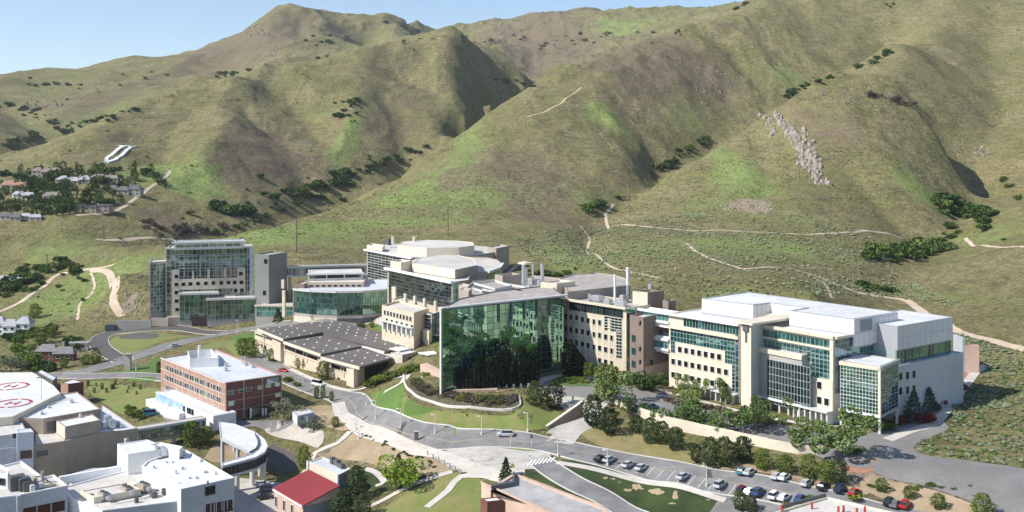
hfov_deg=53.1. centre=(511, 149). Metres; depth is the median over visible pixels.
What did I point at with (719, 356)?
window
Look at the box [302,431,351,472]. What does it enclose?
sidewalk
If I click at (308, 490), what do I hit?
red roofed building
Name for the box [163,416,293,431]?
service yard
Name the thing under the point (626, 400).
deciduous tree
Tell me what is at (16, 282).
scrub tree
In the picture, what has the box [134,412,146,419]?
green shrub
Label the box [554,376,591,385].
planted island
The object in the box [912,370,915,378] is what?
window
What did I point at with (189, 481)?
white hospital wing
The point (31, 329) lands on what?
scrub tree
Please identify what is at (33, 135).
scrub oak
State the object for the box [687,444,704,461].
pine tree
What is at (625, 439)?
embankment
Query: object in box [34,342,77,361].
house
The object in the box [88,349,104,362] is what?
olive tree
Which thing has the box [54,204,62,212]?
garden tree
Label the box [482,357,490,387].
columnar tree
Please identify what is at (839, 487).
parked car
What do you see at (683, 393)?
deciduous tree
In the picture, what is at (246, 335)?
lawn
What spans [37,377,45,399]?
helipad lamp
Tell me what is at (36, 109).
scrub tree
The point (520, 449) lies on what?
lawn
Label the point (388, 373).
green shrub
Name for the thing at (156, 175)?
garden tree
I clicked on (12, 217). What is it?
house
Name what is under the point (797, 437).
deciduous tree
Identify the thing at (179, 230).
brush
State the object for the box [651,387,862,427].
sidewalk
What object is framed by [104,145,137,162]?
hillside letter
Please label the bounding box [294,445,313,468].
olive tree
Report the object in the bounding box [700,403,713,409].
brush
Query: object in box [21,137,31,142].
scrub oak
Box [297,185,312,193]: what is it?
scrub oak
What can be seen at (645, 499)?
lawn
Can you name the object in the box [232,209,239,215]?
scrub tree
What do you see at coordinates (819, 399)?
window
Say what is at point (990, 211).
scrub tree
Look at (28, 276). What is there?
scrub tree
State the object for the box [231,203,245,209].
scrub tree
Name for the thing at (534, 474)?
lawn
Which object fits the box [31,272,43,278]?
scrub tree
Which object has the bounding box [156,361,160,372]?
columnar tree
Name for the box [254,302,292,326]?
glazed corridor
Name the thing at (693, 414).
deciduous tree
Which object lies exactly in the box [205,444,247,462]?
dirt slope
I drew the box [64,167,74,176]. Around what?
garden tree
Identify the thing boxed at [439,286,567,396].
glass hall
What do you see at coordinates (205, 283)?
office tower
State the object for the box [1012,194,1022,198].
scrub oak
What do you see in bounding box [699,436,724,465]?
tree
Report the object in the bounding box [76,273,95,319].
trail
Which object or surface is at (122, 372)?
kerb
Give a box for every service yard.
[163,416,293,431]
[234,478,280,511]
[266,444,297,472]
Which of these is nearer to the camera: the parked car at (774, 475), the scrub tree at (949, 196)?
the parked car at (774, 475)
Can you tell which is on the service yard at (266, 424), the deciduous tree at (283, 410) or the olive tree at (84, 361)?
the deciduous tree at (283, 410)
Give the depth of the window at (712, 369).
353.76 m
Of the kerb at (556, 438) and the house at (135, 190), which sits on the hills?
the house at (135, 190)
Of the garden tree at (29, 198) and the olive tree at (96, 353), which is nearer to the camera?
the olive tree at (96, 353)
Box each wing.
[19,392,138,477]
[117,440,182,474]
[142,450,233,511]
[564,267,649,378]
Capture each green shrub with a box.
[127,411,136,416]
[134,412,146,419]
[282,376,293,381]
[291,382,301,386]
[356,322,365,327]
[362,380,378,387]
[373,374,395,380]
[382,371,399,379]
[400,365,413,373]
[405,362,414,372]
[406,363,419,371]
[409,377,421,381]
[420,371,429,375]
[844,446,865,453]
[848,493,864,499]
[881,420,897,430]
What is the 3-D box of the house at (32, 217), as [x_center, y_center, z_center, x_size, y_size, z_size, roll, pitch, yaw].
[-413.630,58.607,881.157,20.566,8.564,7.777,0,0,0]
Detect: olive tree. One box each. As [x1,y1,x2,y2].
[28,303,44,317]
[31,327,51,343]
[47,326,57,337]
[58,355,69,367]
[78,354,90,364]
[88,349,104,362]
[180,421,204,446]
[200,425,214,443]
[234,338,248,354]
[243,337,259,357]
[267,348,275,360]
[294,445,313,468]
[314,361,328,379]
[331,416,340,426]
[752,448,773,469]
[774,453,796,473]
[797,453,819,479]
[814,460,839,482]
[874,478,888,492]
[902,485,917,499]
[929,492,947,509]
[968,492,999,511]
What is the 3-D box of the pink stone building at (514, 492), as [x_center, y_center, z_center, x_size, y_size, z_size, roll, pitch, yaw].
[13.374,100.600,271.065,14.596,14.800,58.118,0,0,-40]
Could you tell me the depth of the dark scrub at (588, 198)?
892.42 m
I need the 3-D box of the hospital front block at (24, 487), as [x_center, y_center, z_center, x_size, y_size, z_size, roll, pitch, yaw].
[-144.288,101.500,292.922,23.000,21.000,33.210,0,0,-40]
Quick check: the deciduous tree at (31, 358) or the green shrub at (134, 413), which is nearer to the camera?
the green shrub at (134, 413)
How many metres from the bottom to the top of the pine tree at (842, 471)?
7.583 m
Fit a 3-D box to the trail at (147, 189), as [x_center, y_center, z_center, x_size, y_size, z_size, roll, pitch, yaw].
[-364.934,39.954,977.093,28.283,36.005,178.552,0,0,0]
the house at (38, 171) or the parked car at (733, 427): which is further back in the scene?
the house at (38, 171)
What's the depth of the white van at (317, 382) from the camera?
423.19 m
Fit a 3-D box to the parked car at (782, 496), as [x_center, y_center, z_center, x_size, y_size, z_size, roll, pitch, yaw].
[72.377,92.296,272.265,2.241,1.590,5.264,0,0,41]
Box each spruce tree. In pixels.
[903,388,925,421]
[922,387,941,411]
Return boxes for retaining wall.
[105,318,168,331]
[614,399,823,453]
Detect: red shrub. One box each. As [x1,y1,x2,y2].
[893,413,924,422]
[909,412,936,423]
[931,400,947,408]
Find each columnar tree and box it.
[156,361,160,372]
[314,386,318,398]
[320,386,324,398]
[329,391,333,400]
[456,367,460,388]
[460,370,464,388]
[464,370,468,388]
[468,368,473,388]
[472,363,477,388]
[475,356,482,388]
[479,362,485,387]
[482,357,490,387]
[487,356,494,387]
[491,354,498,386]
[495,350,503,387]
[498,347,508,386]
[504,357,510,386]
[508,351,515,386]
[512,361,518,385]
[515,344,523,385]
[519,345,528,385]
[525,352,531,384]
[528,348,536,380]
[531,346,540,380]
[560,341,575,375]
[564,345,577,376]
[569,350,581,376]
[573,353,583,376]
[579,357,585,376]
[583,362,590,376]
[588,363,594,375]
[597,362,603,377]
[602,364,608,379]
[606,364,614,379]
[611,366,618,383]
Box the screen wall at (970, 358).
[953,334,978,372]
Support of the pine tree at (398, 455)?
on the dirt slope at (372, 481)
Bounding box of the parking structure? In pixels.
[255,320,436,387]
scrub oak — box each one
[0,273,19,281]
[6,138,15,142]
[6,142,22,147]
[16,271,30,276]
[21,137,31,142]
[27,130,38,134]
[29,133,41,139]
[216,70,228,74]
[231,223,240,227]
[260,191,269,194]
[269,192,282,198]
[280,187,289,191]
[289,191,300,198]
[292,201,301,204]
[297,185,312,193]
[301,193,310,197]
[306,182,318,189]
[312,179,325,185]
[318,193,325,198]
[321,184,331,188]
[327,177,344,185]
[335,112,344,116]
[338,167,351,173]
[339,174,349,178]
[340,179,356,185]
[346,99,356,103]
[382,156,392,159]
[402,147,412,150]
[537,271,552,276]
[854,279,872,287]
[871,283,880,288]
[879,286,890,290]
[934,237,946,240]
[947,233,956,237]
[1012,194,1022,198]
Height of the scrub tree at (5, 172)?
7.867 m
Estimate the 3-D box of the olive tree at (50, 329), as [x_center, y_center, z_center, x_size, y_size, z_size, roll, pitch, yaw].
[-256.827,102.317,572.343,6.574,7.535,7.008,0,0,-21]
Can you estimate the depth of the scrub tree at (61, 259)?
766.81 m
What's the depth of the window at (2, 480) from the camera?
286.94 m
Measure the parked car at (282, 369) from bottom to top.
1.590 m
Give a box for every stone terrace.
[420,363,439,377]
[453,383,529,392]
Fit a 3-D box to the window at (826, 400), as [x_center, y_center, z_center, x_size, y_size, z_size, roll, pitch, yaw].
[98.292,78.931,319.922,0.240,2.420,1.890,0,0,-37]
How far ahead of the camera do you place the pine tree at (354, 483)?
302.76 m
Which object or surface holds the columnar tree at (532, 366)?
on the forecourt
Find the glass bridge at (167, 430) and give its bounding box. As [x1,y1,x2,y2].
[135,416,205,443]
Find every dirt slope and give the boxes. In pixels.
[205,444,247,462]
[312,405,349,430]
[329,433,450,474]
[352,469,425,491]
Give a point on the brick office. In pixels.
(225, 382)
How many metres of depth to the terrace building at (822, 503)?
261.57 m
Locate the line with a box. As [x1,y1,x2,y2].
[241,357,794,494]
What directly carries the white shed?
on the hills
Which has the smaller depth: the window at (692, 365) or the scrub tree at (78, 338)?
the window at (692, 365)
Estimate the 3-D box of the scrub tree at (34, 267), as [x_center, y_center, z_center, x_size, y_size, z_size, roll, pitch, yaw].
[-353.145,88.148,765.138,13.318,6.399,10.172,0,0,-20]
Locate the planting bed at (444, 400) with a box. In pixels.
[407,380,521,408]
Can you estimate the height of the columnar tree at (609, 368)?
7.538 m
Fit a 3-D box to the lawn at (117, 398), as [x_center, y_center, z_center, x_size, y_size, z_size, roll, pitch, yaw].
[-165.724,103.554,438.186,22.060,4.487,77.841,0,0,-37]
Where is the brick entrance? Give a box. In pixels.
[61,379,83,396]
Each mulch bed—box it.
[836,457,878,472]
[909,373,968,421]
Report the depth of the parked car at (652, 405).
340.89 m
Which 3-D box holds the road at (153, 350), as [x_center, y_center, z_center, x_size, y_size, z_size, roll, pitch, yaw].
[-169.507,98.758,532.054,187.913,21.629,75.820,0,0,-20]
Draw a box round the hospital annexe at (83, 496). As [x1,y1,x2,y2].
[67,471,176,511]
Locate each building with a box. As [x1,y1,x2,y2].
[0,372,60,425]
[272,469,339,511]
[281,268,386,323]
[363,236,508,278]
[380,255,503,349]
[481,471,609,511]
[559,273,629,340]
[636,292,962,433]
[776,493,891,511]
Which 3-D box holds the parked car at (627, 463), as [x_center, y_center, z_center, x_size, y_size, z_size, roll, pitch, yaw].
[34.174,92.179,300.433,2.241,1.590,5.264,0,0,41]
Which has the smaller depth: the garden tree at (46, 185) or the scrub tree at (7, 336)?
the scrub tree at (7, 336)
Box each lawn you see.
[87,380,160,414]
[109,332,191,353]
[114,357,160,372]
[129,377,155,381]
[197,340,260,357]
[231,332,254,343]
[368,324,439,345]
[368,384,435,415]
[370,387,559,433]
[377,473,482,511]
[500,441,532,456]
[523,469,593,502]
[562,460,725,511]
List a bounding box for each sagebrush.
[34,275,146,323]
[514,213,952,304]
[918,333,1023,466]
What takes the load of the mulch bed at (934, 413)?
on the hills
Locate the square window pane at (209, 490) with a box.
[206,486,214,494]
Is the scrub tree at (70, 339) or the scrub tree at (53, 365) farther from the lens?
the scrub tree at (70, 339)
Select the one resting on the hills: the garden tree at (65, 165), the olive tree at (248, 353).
the garden tree at (65, 165)
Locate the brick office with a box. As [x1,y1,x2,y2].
[160,345,281,418]
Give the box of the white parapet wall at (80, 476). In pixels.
[59,465,120,484]
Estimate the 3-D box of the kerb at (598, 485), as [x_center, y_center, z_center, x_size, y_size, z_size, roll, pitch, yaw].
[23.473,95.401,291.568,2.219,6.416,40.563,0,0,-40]
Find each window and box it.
[0,478,4,485]
[12,433,16,438]
[36,450,47,456]
[205,485,215,495]
[226,466,230,474]
[230,465,235,474]
[241,462,245,471]
[260,455,263,464]
[267,376,278,383]
[671,358,675,364]
[677,359,681,365]
[684,347,688,353]
[690,348,694,354]
[690,362,694,368]
[697,350,701,356]
[703,351,707,357]
[703,364,707,371]
[710,352,714,358]
[710,366,714,372]
[710,380,714,386]
[717,353,721,360]
[717,367,721,373]
[817,381,821,389]
[817,396,821,404]
[824,398,828,405]
[898,372,902,380]
[898,386,902,394]
[905,371,909,379]
[905,386,909,393]
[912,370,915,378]
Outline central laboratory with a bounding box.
[459,262,574,297]
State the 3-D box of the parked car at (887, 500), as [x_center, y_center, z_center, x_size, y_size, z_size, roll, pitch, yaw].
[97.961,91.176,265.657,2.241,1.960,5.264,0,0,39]
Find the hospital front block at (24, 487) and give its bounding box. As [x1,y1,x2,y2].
[0,461,66,511]
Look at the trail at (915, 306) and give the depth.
439.11 m
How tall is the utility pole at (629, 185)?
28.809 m
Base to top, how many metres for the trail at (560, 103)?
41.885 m
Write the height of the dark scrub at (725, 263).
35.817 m
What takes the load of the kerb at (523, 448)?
on the road at (426, 430)
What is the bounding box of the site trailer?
[293,408,313,424]
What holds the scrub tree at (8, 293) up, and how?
on the hills
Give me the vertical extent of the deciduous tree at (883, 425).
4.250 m
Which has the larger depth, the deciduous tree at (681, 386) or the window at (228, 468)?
the deciduous tree at (681, 386)
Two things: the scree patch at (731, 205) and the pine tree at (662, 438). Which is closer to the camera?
the pine tree at (662, 438)
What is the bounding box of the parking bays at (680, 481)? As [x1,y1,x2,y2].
[567,456,768,503]
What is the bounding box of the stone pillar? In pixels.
[124,353,131,370]
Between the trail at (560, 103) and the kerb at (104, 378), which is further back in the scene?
the trail at (560, 103)
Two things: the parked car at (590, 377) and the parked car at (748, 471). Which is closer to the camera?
the parked car at (748, 471)
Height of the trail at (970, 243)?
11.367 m
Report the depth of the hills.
1101.82 m
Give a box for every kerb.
[56,320,291,372]
[57,377,160,381]
[58,320,375,377]
[63,372,160,373]
[89,325,227,362]
[108,330,215,357]
[254,354,882,503]
[282,382,792,506]
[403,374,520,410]
[527,462,611,511]
[549,456,647,511]
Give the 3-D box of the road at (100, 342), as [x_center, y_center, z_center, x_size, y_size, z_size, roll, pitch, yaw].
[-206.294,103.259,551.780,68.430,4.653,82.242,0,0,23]
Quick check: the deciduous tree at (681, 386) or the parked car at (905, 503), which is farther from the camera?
the deciduous tree at (681, 386)
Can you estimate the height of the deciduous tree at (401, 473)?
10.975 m
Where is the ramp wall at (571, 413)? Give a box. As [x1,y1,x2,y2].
[545,401,582,426]
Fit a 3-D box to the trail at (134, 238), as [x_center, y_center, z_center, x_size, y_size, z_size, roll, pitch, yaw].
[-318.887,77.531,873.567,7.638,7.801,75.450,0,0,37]
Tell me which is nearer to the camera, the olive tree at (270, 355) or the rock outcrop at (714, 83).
the olive tree at (270, 355)
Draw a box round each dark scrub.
[0,3,1021,192]
[225,127,960,238]
[518,213,943,301]
[919,333,1023,465]
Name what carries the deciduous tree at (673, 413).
on the hills
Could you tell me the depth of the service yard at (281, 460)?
347.44 m
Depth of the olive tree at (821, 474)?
278.36 m
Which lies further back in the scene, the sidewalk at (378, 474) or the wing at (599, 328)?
the wing at (599, 328)
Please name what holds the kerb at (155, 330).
on the road at (153, 350)
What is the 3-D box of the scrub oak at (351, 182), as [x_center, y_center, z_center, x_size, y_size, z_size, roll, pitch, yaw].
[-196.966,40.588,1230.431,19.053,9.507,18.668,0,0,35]
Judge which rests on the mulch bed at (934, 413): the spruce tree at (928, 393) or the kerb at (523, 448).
the spruce tree at (928, 393)
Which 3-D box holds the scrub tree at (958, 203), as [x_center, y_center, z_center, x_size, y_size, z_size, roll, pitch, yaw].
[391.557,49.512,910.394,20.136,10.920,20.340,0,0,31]
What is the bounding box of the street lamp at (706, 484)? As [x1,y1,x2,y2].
[701,465,707,486]
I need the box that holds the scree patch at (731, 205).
[720,203,771,211]
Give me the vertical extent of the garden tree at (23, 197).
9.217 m
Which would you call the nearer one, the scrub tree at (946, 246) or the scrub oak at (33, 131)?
the scrub tree at (946, 246)
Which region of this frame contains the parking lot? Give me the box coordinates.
[540,376,1023,511]
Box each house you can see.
[0,180,27,190]
[0,211,22,221]
[0,274,25,283]
[0,314,35,334]
[12,190,34,199]
[21,212,43,220]
[31,166,64,176]
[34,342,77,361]
[42,191,67,198]
[55,175,90,184]
[68,341,90,350]
[73,203,113,213]
[91,173,119,183]
[105,184,144,196]
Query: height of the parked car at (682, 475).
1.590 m
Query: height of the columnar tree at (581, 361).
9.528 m
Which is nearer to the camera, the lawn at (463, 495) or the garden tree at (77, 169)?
the lawn at (463, 495)
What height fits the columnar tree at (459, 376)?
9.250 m
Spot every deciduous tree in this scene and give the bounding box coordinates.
[0,356,28,371]
[9,333,36,353]
[13,352,44,369]
[268,398,305,420]
[297,415,328,430]
[377,454,424,489]
[592,370,633,400]
[618,392,653,413]
[627,372,652,389]
[636,370,668,389]
[649,396,698,420]
[655,372,666,384]
[671,373,690,394]
[674,403,717,422]
[679,390,704,406]
[689,378,709,398]
[696,408,737,430]
[714,377,732,402]
[729,401,766,431]
[751,395,770,409]
[754,405,786,425]
[782,396,797,415]
[786,415,818,447]
[809,405,879,456]
[869,421,886,431]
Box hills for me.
[0,0,1023,511]
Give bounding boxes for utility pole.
[294,219,298,252]
[628,183,631,214]
[828,196,832,229]
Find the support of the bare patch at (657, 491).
on the lawn at (645, 499)
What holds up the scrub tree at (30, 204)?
on the hills
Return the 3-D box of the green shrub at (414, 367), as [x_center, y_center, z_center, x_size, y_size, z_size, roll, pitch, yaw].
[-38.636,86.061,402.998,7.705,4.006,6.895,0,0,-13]
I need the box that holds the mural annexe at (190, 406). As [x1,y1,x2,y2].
[156,389,235,431]
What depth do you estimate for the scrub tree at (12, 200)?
921.32 m
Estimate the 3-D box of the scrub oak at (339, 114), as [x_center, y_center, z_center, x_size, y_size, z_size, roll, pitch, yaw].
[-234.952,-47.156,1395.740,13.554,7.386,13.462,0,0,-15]
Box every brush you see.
[139,218,154,222]
[155,225,169,229]
[173,228,185,232]
[193,223,201,228]
[201,226,209,230]
[667,398,680,402]
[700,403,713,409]
[706,405,726,409]
[714,407,725,411]
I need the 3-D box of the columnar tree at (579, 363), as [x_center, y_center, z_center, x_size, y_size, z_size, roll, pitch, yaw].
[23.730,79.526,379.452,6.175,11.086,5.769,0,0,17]
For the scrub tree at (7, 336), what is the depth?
574.79 m
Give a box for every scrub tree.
[0,169,8,175]
[0,281,23,290]
[0,291,14,297]
[0,332,13,339]
[2,282,23,290]
[3,101,15,105]
[5,197,16,203]
[15,328,33,337]
[17,265,29,271]
[18,276,36,282]
[19,273,43,281]
[26,286,39,291]
[28,202,37,207]
[29,188,39,192]
[29,323,59,332]
[30,263,46,270]
[30,365,51,371]
[31,107,42,111]
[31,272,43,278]
[33,197,45,203]
[35,202,43,209]
[39,361,57,370]
[47,261,65,268]
[52,256,69,262]
[53,171,63,177]
[58,128,67,132]
[58,202,71,207]
[61,337,77,346]
[62,261,76,267]
[65,336,83,340]
[68,263,79,268]
[68,340,80,350]
[69,268,82,272]
[79,195,93,203]
[81,192,93,196]
[82,187,91,193]
[92,174,104,182]
[99,166,113,172]
[100,177,111,182]
[100,197,113,203]
[108,188,116,194]
[149,171,158,176]
[185,209,194,213]
[208,199,227,207]
[217,204,234,213]
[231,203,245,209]
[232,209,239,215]
[233,205,248,215]
[241,205,257,214]
[580,203,594,213]
[592,200,603,207]
[595,198,607,204]
[650,162,663,168]
[663,162,671,168]
[684,145,693,150]
[700,135,710,138]
[785,89,797,94]
[860,250,877,259]
[863,241,885,252]
[863,243,890,253]
[868,59,877,63]
[870,250,884,258]
[888,246,921,258]
[888,258,899,262]
[889,241,911,251]
[903,236,941,245]
[903,243,922,251]
[915,243,937,255]
[917,254,927,258]
[929,240,957,252]
[930,197,953,206]
[932,192,962,202]
[936,205,967,214]
[942,221,958,228]
[946,200,963,206]
[952,209,974,215]
[960,199,969,209]
[961,213,972,218]
[970,204,989,212]
[971,212,989,218]
[974,216,991,223]
[974,223,991,229]
[978,207,999,215]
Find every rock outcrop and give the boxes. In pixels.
[23,99,62,107]
[245,23,269,36]
[694,67,733,105]
[757,111,831,185]
[793,87,857,105]
[940,136,966,153]
[973,146,989,159]
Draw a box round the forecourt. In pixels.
[530,374,609,433]
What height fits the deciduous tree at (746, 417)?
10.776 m
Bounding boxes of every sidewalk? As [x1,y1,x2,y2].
[288,369,405,390]
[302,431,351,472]
[332,401,501,481]
[365,467,386,486]
[368,470,452,506]
[384,374,410,392]
[425,469,524,507]
[556,461,726,502]
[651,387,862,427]
[884,365,989,440]
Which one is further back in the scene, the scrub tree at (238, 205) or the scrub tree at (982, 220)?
the scrub tree at (238, 205)
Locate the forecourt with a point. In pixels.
(566, 399)
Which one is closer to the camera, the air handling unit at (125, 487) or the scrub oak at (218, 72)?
the air handling unit at (125, 487)
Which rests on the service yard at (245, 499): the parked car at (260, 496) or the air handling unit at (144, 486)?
the parked car at (260, 496)
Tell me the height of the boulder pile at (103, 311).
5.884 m
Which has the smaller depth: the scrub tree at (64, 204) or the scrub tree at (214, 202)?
the scrub tree at (64, 204)
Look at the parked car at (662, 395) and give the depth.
352.27 m
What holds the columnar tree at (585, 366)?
on the forecourt
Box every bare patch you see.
[632,484,641,489]
[648,488,664,494]
[672,491,677,498]
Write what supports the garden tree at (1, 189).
on the hills
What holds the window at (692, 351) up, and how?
in the research building at (822, 361)
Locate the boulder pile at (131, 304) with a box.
[121,293,142,313]
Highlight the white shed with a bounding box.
[307,456,350,502]
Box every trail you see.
[0,264,113,311]
[76,170,171,215]
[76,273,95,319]
[89,268,124,316]
[95,236,174,241]
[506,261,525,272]
[528,87,581,116]
[581,226,659,277]
[604,203,902,238]
[686,243,741,268]
[743,266,820,277]
[813,277,832,298]
[821,278,1023,350]
[964,237,1023,247]
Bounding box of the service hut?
[480,497,502,511]
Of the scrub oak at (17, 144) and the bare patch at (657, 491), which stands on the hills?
the scrub oak at (17, 144)
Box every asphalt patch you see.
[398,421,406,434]
[425,438,441,441]
[652,465,671,471]
[705,469,712,477]
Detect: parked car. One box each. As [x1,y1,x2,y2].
[254,480,270,486]
[256,493,273,499]
[259,484,274,491]
[278,367,288,371]
[497,429,513,436]
[586,375,600,379]
[593,454,604,461]
[602,455,615,462]
[621,460,635,467]
[634,463,648,470]
[645,403,658,408]
[656,393,671,397]
[675,472,690,479]
[713,479,726,488]
[726,424,743,429]
[735,467,745,474]
[735,485,746,492]
[742,467,756,475]
[743,487,752,495]
[751,486,765,496]
[767,489,780,499]
[769,472,779,479]
[777,472,790,480]
[777,492,791,501]
[793,493,806,500]
[799,478,812,486]
[816,481,829,490]
[833,483,845,492]
[847,487,860,495]
[883,496,893,505]
[889,499,899,508]
[899,498,911,509]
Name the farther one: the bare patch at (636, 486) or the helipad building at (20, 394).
the helipad building at (20, 394)
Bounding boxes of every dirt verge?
[700,458,873,493]
[858,474,980,511]
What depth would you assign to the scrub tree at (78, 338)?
555.92 m
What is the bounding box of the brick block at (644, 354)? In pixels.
[625,283,675,384]
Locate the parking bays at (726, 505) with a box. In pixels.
[710,495,921,511]
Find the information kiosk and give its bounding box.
[414,431,418,441]
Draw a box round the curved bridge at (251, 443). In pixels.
[219,422,267,491]
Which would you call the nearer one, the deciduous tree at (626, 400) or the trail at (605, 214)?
the deciduous tree at (626, 400)
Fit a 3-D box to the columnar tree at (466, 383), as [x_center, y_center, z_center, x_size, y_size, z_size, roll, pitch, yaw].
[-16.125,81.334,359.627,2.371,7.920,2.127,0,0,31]
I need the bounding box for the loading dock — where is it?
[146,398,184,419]
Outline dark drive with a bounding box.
[119,333,158,338]
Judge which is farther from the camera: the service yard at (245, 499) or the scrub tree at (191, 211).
the scrub tree at (191, 211)
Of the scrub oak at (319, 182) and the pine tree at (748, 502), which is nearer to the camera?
the pine tree at (748, 502)
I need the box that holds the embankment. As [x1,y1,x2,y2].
[582,421,699,463]
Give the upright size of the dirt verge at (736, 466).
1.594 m
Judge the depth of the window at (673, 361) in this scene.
366.86 m
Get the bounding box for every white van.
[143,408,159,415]
[311,378,323,386]
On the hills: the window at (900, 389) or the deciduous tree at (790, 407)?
the deciduous tree at (790, 407)
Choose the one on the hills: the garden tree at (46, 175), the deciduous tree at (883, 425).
the garden tree at (46, 175)
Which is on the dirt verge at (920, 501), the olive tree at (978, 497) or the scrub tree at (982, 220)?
the olive tree at (978, 497)
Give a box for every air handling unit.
[97,490,110,501]
[119,484,134,494]
[137,480,151,493]
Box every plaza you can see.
[364,316,381,325]
[437,447,549,472]
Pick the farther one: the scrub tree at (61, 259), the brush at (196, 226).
the brush at (196, 226)
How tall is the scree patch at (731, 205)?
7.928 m
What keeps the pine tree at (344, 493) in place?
on the hills
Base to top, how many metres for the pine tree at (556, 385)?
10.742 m
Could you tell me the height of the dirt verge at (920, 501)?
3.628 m
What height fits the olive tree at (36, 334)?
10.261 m
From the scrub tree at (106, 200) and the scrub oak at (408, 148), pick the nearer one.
the scrub tree at (106, 200)
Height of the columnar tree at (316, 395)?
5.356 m
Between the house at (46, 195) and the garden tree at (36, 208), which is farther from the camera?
the house at (46, 195)
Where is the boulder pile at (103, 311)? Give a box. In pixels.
[91,309,105,317]
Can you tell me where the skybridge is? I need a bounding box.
[287,263,366,302]
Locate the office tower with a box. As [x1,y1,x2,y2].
[150,239,286,326]
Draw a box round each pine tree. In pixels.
[29,354,42,370]
[272,308,283,322]
[325,489,356,511]
[344,464,367,496]
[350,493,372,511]
[393,453,402,467]
[498,457,511,480]
[524,380,547,405]
[544,380,566,408]
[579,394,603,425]
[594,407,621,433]
[626,414,643,432]
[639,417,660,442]
[652,420,669,443]
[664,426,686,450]
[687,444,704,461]
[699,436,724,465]
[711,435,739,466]
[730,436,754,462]
[730,491,749,510]
[741,495,758,511]
[826,458,850,483]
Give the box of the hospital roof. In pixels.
[68,468,101,484]
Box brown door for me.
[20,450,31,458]
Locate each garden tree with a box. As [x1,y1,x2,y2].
[0,186,7,194]
[19,195,28,204]
[22,206,28,212]
[24,176,34,186]
[26,194,35,203]
[30,206,38,213]
[33,178,43,187]
[34,181,41,190]
[43,173,51,182]
[43,184,52,192]
[43,204,49,214]
[53,199,61,207]
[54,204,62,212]
[60,161,67,169]
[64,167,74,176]
[69,183,75,190]
[72,197,80,204]
[75,164,84,174]
[85,182,96,190]
[95,192,103,199]
[116,193,125,202]
[128,163,137,172]
[134,170,139,179]
[147,163,154,171]
[153,173,161,181]
[156,177,163,184]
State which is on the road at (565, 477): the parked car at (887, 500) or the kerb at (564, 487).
the kerb at (564, 487)
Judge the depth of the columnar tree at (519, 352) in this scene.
365.03 m
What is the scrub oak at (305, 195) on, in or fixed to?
on the hills
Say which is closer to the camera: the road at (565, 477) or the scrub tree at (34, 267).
the road at (565, 477)
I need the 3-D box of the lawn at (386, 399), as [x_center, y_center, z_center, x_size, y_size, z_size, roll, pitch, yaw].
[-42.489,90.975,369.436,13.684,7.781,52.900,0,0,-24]
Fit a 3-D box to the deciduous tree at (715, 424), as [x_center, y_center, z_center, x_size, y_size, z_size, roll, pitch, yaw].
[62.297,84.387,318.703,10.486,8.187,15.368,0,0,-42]
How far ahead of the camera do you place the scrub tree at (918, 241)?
788.61 m
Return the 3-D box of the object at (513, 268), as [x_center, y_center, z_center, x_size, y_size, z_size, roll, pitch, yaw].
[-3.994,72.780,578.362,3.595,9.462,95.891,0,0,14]
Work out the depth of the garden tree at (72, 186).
961.01 m
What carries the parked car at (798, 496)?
on the road at (426, 430)
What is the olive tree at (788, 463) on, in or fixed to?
on the dirt verge at (736, 466)
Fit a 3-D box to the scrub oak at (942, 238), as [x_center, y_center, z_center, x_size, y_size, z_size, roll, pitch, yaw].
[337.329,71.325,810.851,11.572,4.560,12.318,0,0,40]
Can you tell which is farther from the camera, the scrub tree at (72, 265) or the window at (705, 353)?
the scrub tree at (72, 265)
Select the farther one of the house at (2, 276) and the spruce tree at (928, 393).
the house at (2, 276)
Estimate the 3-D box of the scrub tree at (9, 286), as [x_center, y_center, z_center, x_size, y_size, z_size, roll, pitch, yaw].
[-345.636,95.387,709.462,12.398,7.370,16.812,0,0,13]
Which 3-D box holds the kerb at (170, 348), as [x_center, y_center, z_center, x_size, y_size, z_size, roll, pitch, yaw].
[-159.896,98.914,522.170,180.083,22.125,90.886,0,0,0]
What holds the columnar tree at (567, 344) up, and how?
on the forecourt
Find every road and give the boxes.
[36,319,374,377]
[56,373,160,380]
[89,325,223,361]
[238,355,892,510]
[530,457,644,511]
[547,397,601,443]
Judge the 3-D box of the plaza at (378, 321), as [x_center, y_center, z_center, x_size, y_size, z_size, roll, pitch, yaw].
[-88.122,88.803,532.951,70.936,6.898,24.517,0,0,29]
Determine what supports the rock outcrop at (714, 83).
on the hills
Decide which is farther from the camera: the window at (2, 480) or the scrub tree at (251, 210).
the scrub tree at (251, 210)
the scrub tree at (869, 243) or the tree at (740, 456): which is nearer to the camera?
the tree at (740, 456)
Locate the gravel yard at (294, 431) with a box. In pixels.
[265,421,323,447]
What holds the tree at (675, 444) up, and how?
on the embankment
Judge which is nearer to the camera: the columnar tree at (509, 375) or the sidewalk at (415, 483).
the sidewalk at (415, 483)
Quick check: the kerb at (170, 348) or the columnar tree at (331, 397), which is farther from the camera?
the kerb at (170, 348)
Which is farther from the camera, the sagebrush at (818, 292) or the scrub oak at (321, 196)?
the scrub oak at (321, 196)
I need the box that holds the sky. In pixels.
[0,0,743,73]
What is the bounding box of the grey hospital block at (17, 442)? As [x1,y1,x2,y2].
[0,422,33,469]
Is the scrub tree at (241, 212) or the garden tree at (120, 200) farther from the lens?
the scrub tree at (241, 212)
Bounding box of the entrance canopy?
[37,370,56,388]

